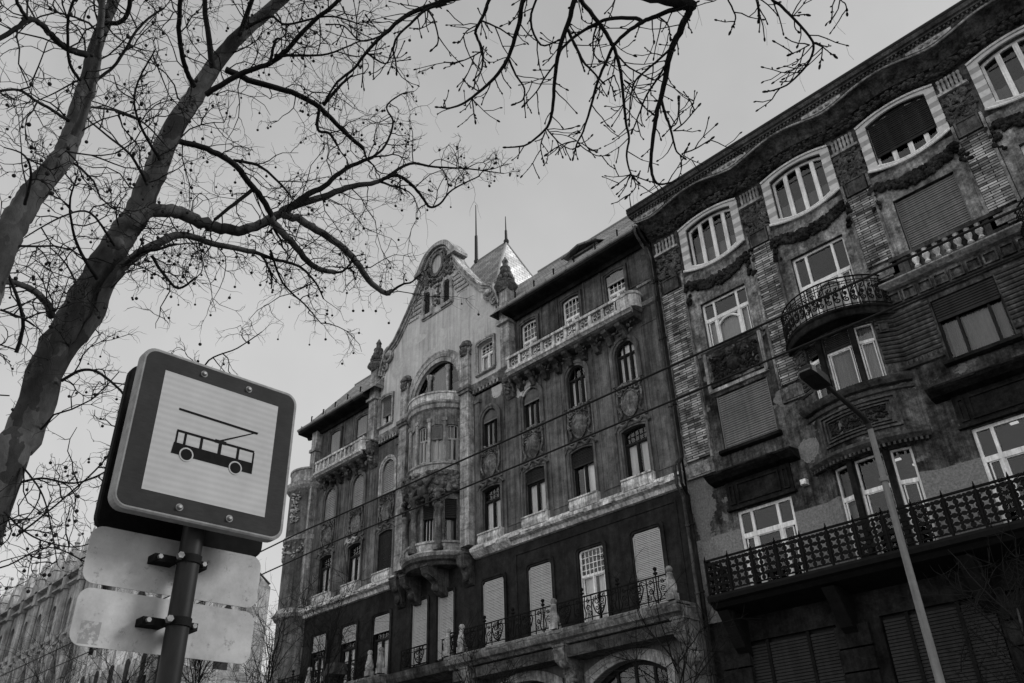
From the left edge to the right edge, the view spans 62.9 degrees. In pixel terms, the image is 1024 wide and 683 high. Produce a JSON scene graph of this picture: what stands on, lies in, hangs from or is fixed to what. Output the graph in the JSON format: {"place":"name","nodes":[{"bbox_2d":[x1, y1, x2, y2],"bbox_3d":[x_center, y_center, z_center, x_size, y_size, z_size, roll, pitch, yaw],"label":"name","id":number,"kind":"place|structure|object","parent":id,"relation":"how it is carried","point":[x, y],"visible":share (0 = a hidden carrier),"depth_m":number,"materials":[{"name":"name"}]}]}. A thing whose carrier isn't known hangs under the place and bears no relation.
{"place":"outdoors","nodes":[
{"label":"outdoors","id":0,"kind":"place"},
{"bbox_2d":[0,0,960,673],"label":"sky","id":1,"kind":"structure","parent":0,"point":[570,204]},
{"bbox_2d":[0,204,1023,676],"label":"overhead wire","id":2,"kind":"object","parent":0,"point":[652,374],"visible":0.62,"depth_m":8.91,"materials":[{"name":"black metal"}]},
{"bbox_2d":[17,251,1023,682],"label":"overhead wire","id":3,"kind":"object","parent":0,"point":[655,407],"visible":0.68,"depth_m":9.63,"materials":[{"name":"black metal"}]},
{"label":"ground","id":4,"kind":"structure","parent":0,"visible":0},
{"bbox_2d":[0,523,270,682],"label":"gothic building","id":5,"kind":"structure","parent":4,"relation":"on","point":[60,591],"depth_m":67.86,"materials":[{"name":"stone"}]},
{"bbox_2d":[213,605,231,669],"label":"window","id":6,"kind":"structure","parent":5,"relation":"in","point":[223,666],"depth_m":66.70,"materials":[{"name":"grey glass"}]},
{"bbox_2d":[270,205,716,682],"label":"apartment building","id":7,"kind":"structure","parent":4,"relation":"on","point":[444,383],"depth_m":30.52,"materials":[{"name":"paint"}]},
{"bbox_2d":[307,629,328,682],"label":"window","id":8,"kind":"structure","parent":7,"relation":"in","point":[311,644],"depth_m":35.49,"materials":[{"name":"glass"}]},
{"bbox_2d":[314,551,333,594],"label":"window","id":9,"kind":"structure","parent":7,"relation":"in","point":[330,553],"depth_m":37.19,"materials":[{"name":"glass"}]},
{"bbox_2d":[320,484,338,523],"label":"window","id":10,"kind":"structure","parent":7,"relation":"in","point":[328,504],"depth_m":38.76,"materials":[{"name":"paint"}]},
{"bbox_2d":[327,426,343,455],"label":"window","id":11,"kind":"structure","parent":7,"relation":"in","point":[336,444],"depth_m":40.40,"materials":[{"name":"white paint"}]},
{"bbox_2d":[335,619,358,682],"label":"window","id":12,"kind":"structure","parent":7,"relation":"in","point":[355,649],"depth_m":34.02,"materials":[{"name":"glass"}]},
{"bbox_2d":[343,539,363,583],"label":"window","id":13,"kind":"structure","parent":7,"relation":"in","point":[356,564],"depth_m":35.85,"materials":[{"name":"glass"}]},
{"bbox_2d":[348,470,367,509],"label":"window","id":14,"kind":"structure","parent":7,"relation":"in","point":[356,498],"depth_m":37.41,"materials":[{"name":"paint"}]},
{"bbox_2d":[353,410,368,441],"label":"window","id":15,"kind":"structure","parent":7,"relation":"in","point":[361,426],"depth_m":39.09,"materials":[{"name":"white paint"}]},
{"bbox_2d":[369,608,392,674],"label":"window","id":16,"kind":"structure","parent":7,"relation":"in","point":[379,627],"depth_m":32.67,"materials":[{"name":"glass"}]},
{"bbox_2d":[374,525,393,572],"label":"window","id":17,"kind":"structure","parent":7,"relation":"in","point":[386,543],"depth_m":34.44,"materials":[{"name":"glass"}]},
{"bbox_2d":[377,391,394,430],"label":"window","id":18,"kind":"structure","parent":7,"relation":"in","point":[388,409],"depth_m":37.86,"materials":[{"name":"white paint"}]},
{"bbox_2d":[378,454,396,496],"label":"window","id":19,"kind":"structure","parent":7,"relation":"in","point":[388,474],"depth_m":36.10,"materials":[{"name":"paint"}]},
{"bbox_2d":[412,432,415,467],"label":"window","id":20,"kind":"structure","parent":7,"relation":"in","point":[413,460],"depth_m":33.65,"materials":[{"name":"grey glass"}]},
{"bbox_2d":[408,594,429,667],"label":"window","id":21,"kind":"structure","parent":7,"relation":"in","point":[414,629],"depth_m":31.07,"materials":[{"name":"white paint"}]},
{"bbox_2d":[419,427,427,464],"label":"window","id":22,"kind":"structure","parent":7,"relation":"in","point":[422,455],"depth_m":33.28,"materials":[{"name":"grey glass"}]},
{"bbox_2d":[421,288,433,321],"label":"window","id":23,"kind":"structure","parent":7,"relation":"in","point":[423,308],"depth_m":38.16,"materials":[{"name":"stone"}]},
{"bbox_2d":[423,502,433,540],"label":"window","id":24,"kind":"structure","parent":7,"relation":"in","point":[428,529],"depth_m":31.67,"materials":[{"name":"glass"}]},
{"bbox_2d":[409,349,459,401],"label":"window","id":25,"kind":"structure","parent":7,"relation":"in","point":[442,380],"depth_m":35.99,"materials":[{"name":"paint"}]},
{"bbox_2d":[431,425,442,461],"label":"window","id":26,"kind":"structure","parent":7,"relation":"in","point":[437,442],"depth_m":33.10,"materials":[{"name":"grey glass"}]},
{"bbox_2d":[434,586,455,660],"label":"window","id":27,"kind":"structure","parent":7,"relation":"in","point":[441,618],"depth_m":30.24,"materials":[{"name":"white paint"}]},
{"bbox_2d":[440,275,453,307],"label":"window","id":28,"kind":"structure","parent":7,"relation":"in","point":[450,290],"depth_m":37.35,"materials":[{"name":"stone"}]},
{"bbox_2d":[444,499,455,539],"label":"window","id":29,"kind":"structure","parent":7,"relation":"in","point":[450,521],"depth_m":31.65,"materials":[{"name":"glass"}]},
{"bbox_2d":[446,425,457,460],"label":"window","id":30,"kind":"structure","parent":7,"relation":"in","point":[451,430],"depth_m":33.17,"materials":[{"name":"grey glass"}]},
{"bbox_2d":[474,333,495,377],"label":"window","id":31,"kind":"structure","parent":7,"relation":"in","point":[486,366],"depth_m":33.86,"materials":[{"name":"white paint"}]},
{"bbox_2d":[478,403,501,450],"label":"window","id":32,"kind":"structure","parent":7,"relation":"in","point":[490,417],"depth_m":32.22,"materials":[{"name":"glass"}]},
{"bbox_2d":[479,480,504,532],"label":"window","id":33,"kind":"structure","parent":7,"relation":"in","point":[490,506],"depth_m":30.58,"materials":[{"name":"glass"}]},
{"bbox_2d":[479,571,508,647],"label":"window","id":34,"kind":"structure","parent":7,"relation":"in","point":[502,603],"depth_m":28.67,"materials":[{"name":"grey glass"}]},
{"bbox_2d":[517,313,539,358],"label":"window","id":35,"kind":"structure","parent":7,"relation":"in","point":[524,343],"depth_m":32.46,"materials":[{"name":"white paint"}]},
{"bbox_2d":[518,382,545,431],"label":"window","id":36,"kind":"structure","parent":7,"relation":"in","point":[529,403],"depth_m":30.85,"materials":[{"name":"glass"}]},
{"bbox_2d":[501,670,564,682],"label":"window","id":37,"kind":"structure","parent":7,"relation":"in","point":[538,676],"depth_m":26.11,"materials":[{"name":"paint"}]},
{"bbox_2d":[521,461,550,516],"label":"window","id":38,"kind":"structure","parent":7,"relation":"in","point":[533,483],"depth_m":29.22,"materials":[{"name":"glass"}]},
{"bbox_2d":[524,556,556,636],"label":"window","id":39,"kind":"structure","parent":7,"relation":"in","point":[531,589],"depth_m":27.35,"materials":[{"name":"white paint"}]},
{"bbox_2d":[558,289,583,338],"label":"window","id":40,"kind":"structure","parent":7,"relation":"in","point":[578,292],"depth_m":31.12,"materials":[{"name":"white paint"}]},
{"bbox_2d":[562,359,591,410],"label":"window","id":41,"kind":"structure","parent":7,"relation":"in","point":[585,379],"depth_m":29.49,"materials":[{"name":"paint"}]},
{"bbox_2d":[567,441,600,498],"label":"window","id":42,"kind":"structure","parent":7,"relation":"in","point":[591,470],"depth_m":27.85,"materials":[{"name":"glass"}]},
{"bbox_2d":[573,539,612,623],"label":"window","id":43,"kind":"structure","parent":7,"relation":"in","point":[589,582],"depth_m":26.01,"materials":[{"name":"white paint"}]},
{"bbox_2d":[601,263,629,313],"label":"window","id":44,"kind":"structure","parent":7,"relation":"in","point":[618,276],"depth_m":29.80,"materials":[{"name":"white paint"}]},
{"bbox_2d":[609,334,643,388],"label":"window","id":45,"kind":"structure","parent":7,"relation":"in","point":[632,350],"depth_m":28.16,"materials":[{"name":"paint"}]},
{"bbox_2d":[584,648,677,682],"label":"window","id":46,"kind":"structure","parent":7,"relation":"in","point":[596,670],"depth_m":23.96,"materials":[{"name":"glass"}]},
{"bbox_2d":[617,418,655,479],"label":"window","id":47,"kind":"structure","parent":7,"relation":"in","point":[633,455],"depth_m":26.51,"materials":[{"name":"glass"}]},
{"bbox_2d":[627,520,668,609],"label":"window","id":48,"kind":"structure","parent":7,"relation":"in","point":[633,542],"depth_m":24.64,"materials":[{"name":"white paint"}]},
{"bbox_2d":[626,0,1023,682],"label":"apartment building","id":49,"kind":"structure","parent":4,"relation":"on","point":[904,146],"depth_m":21.90,"materials":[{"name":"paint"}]},
{"bbox_2d":[677,198,744,272],"bbox_3d":[6.504,-3.365,27.216,0.429,2.165,2.284,25,-40,-37],"label":"window","id":50,"kind":"structure","parent":49,"relation":"in","point":[707,257],"depth_m":27.28,"materials":[{"name":"white paint"}]},
{"bbox_2d":[702,285,752,346],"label":"window","id":51,"kind":"structure","parent":49,"relation":"in","point":[737,320],"depth_m":25.70,"materials":[{"name":"white paint"}]},
{"bbox_2d":[717,377,782,456],"bbox_3d":[6.682,2.128,23.881,0.350,1.880,1.960,25,-40,-37],"label":"window","id":52,"kind":"structure","parent":49,"relation":"in","point":[728,437],"depth_m":23.87,"materials":[{"name":"paint"}]},
{"bbox_2d":[738,496,805,585],"bbox_3d":[6.851,5.333,22.009,0.095,2.190,1.660,25,-40,-37],"label":"window","id":53,"kind":"structure","parent":49,"relation":"in","point":[781,527],"depth_m":22.22,"materials":[{"name":"white paint"}]},
{"bbox_2d":[751,626,845,682],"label":"window","id":54,"kind":"structure","parent":49,"relation":"in","point":[809,638],"depth_m":20.43,"materials":[{"name":"paint"}]},
{"bbox_2d":[760,145,839,226],"bbox_3d":[8.714,-4.610,25.282,0.425,2.165,2.284,25,-40,-37],"label":"window","id":55,"kind":"structure","parent":49,"relation":"in","point":[807,203],"depth_m":25.33,"materials":[{"name":"white paint"}]},
{"bbox_2d":[806,345,827,398],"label":"window","id":56,"kind":"structure","parent":49,"relation":"in","point":[811,352],"depth_m":22.60,"materials":[{"name":"white paint"}]},
{"bbox_2d":[792,236,861,320],"bbox_3d":[8.900,-1.462,23.467,0.155,2.800,1.620,25,-40,-37],"label":"window","id":57,"kind":"structure","parent":49,"relation":"in","point":[840,272],"depth_m":23.60,"materials":[{"name":"white paint"}]},
{"bbox_2d":[823,330,861,390],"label":"window","id":58,"kind":"structure","parent":49,"relation":"in","point":[844,369],"depth_m":21.97,"materials":[{"name":"grey glass"}]},
{"bbox_2d":[835,465,868,558],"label":"window","id":59,"kind":"structure","parent":49,"relation":"in","point":[849,510],"depth_m":20.59,"materials":[{"name":"white paint"}]},
{"bbox_2d":[854,323,886,379],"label":"window","id":60,"kind":"structure","parent":49,"relation":"in","point":[868,343],"depth_m":21.61,"materials":[{"name":"grey glass"}]},
{"bbox_2d":[855,453,907,553],"bbox_3d":[8.802,3.886,19.908,0.107,2.440,0.750,25,-40,-37],"label":"window","id":61,"kind":"structure","parent":49,"relation":"in","point":[866,493],"depth_m":20.18,"materials":[{"name":"white paint"}]},
{"bbox_2d":[854,84,950,173],"bbox_3d":[10.879,-5.849,23.358,0.370,2.165,2.284,25,-40,-37],"label":"window","id":62,"kind":"structure","parent":49,"relation":"in","point":[930,101],"depth_m":23.42,"materials":[{"name":"black glass"}]},
{"bbox_2d":[890,446,938,544],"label":"window","id":63,"kind":"structure","parent":49,"relation":"in","point":[916,480],"depth_m":19.68,"materials":[{"name":"white paint"}]},
{"bbox_2d":[894,173,971,248],"bbox_3d":[11.047,-3.344,21.937,0.160,1.690,1.620,25,-40,-37],"label":"window","id":64,"kind":"structure","parent":49,"relation":"in","point":[951,191],"depth_m":21.91,"materials":[{"name":"paint"}]},
{"bbox_2d":[882,598,1019,682],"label":"window","id":65,"kind":"structure","parent":49,"relation":"in","point":[914,636],"depth_m":18.21,"materials":[{"name":"paint"}]},
{"bbox_2d":[931,277,1023,367],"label":"window","id":66,"kind":"structure","parent":49,"relation":"in","point":[979,325],"depth_m":20.18,"materials":[{"name":"glass"}]},
{"bbox_2d":[965,25,1023,110],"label":"window","id":67,"kind":"structure","parent":49,"relation":"in","point":[1012,92],"depth_m":21.87,"materials":[{"name":"white paint"}]},
{"bbox_2d":[972,414,1023,522],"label":"window","id":68,"kind":"structure","parent":49,"relation":"in","point":[1002,457],"depth_m":18.74,"materials":[{"name":"white paint"}]},
{"bbox_3d":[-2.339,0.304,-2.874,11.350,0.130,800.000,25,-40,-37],"label":"pavement","id":69,"kind":"structure","parent":0,"visible":0},
{"bbox_2d":[0,0,214,395],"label":"plane tree","id":70,"kind":"object","parent":69,"relation":"on","point":[21,210],"visible":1,"depth_m":5.90,"materials":[{"name":"black plant"}]},
{"bbox_2d":[69,348,295,682],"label":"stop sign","id":71,"kind":"object","parent":69,"relation":"on","point":[190,505],"visible":1,"depth_m":2.80,"materials":[{"name":"metal"}]},
{"bbox_2d":[0,0,520,605],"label":"plane tree","id":72,"kind":"object","parent":69,"relation":"on","point":[78,316],"visible":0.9,"depth_m":8.01,"materials":[{"name":"black plant"}]},
{"bbox_2d":[324,0,853,223],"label":"bare tree","id":73,"kind":"object","parent":69,"relation":"on","point":[688,7],"visible":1,"depth_m":5.08,"materials":[{"name":"black plant"}]},
{"bbox_3d":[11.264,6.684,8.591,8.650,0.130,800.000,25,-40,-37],"label":"pavement","id":74,"kind":"structure","parent":0,"visible":0},
{"bbox_2d":[0,611,110,682],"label":"street tree","id":75,"kind":"object","parent":74,"relation":"on","point":[44,673],"visible":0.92,"depth_m":41.01,"materials":[{"name":"black plant"}]},
{"bbox_2d":[37,589,190,682],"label":"street tree","id":76,"kind":"object","parent":74,"relation":"on","point":[134,673],"visible":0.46,"depth_m":37.66,"materials":[{"name":"grey plant"}]},
{"bbox_2d":[105,589,262,682],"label":"street tree","id":77,"kind":"object","parent":74,"relation":"on","point":[199,669],"visible":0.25,"depth_m":32.85,"materials":[{"name":"grey plant"}]},
{"bbox_2d":[210,562,354,682],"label":"street tree","id":78,"kind":"object","parent":74,"relation":"on","point":[270,658],"visible":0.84,"depth_m":30.39,"materials":[{"name":"grey plant"}]},
{"bbox_2d":[251,515,395,682],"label":"street tree","id":79,"kind":"object","parent":74,"relation":"on","point":[328,650],"visible":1,"depth_m":28.77,"materials":[{"name":"black plant"}]},
{"bbox_2d":[434,598,557,682],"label":"street tree","id":80,"kind":"object","parent":74,"relation":"on","point":[507,678],"visible":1,"depth_m":21.90,"materials":[{"name":"black plant"}]},
{"bbox_2d":[574,547,757,682],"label":"street tree","id":81,"kind":"object","parent":74,"relation":"on","point":[684,661],"visible":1,"depth_m":18.02,"materials":[{"name":"black plant"}]},
{"bbox_2d":[798,364,944,682],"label":"street lamp","id":82,"kind":"object","parent":74,"relation":"on","point":[814,377],"visible":1,"depth_m":11.75,"materials":[{"name":"metal"}]},
{"bbox_2d":[884,481,1023,682],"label":"street tree","id":83,"kind":"object","parent":74,"relation":"on","point":[1006,611],"visible":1,"depth_m":13.11,"materials":[{"name":"black plant"}]}
]}

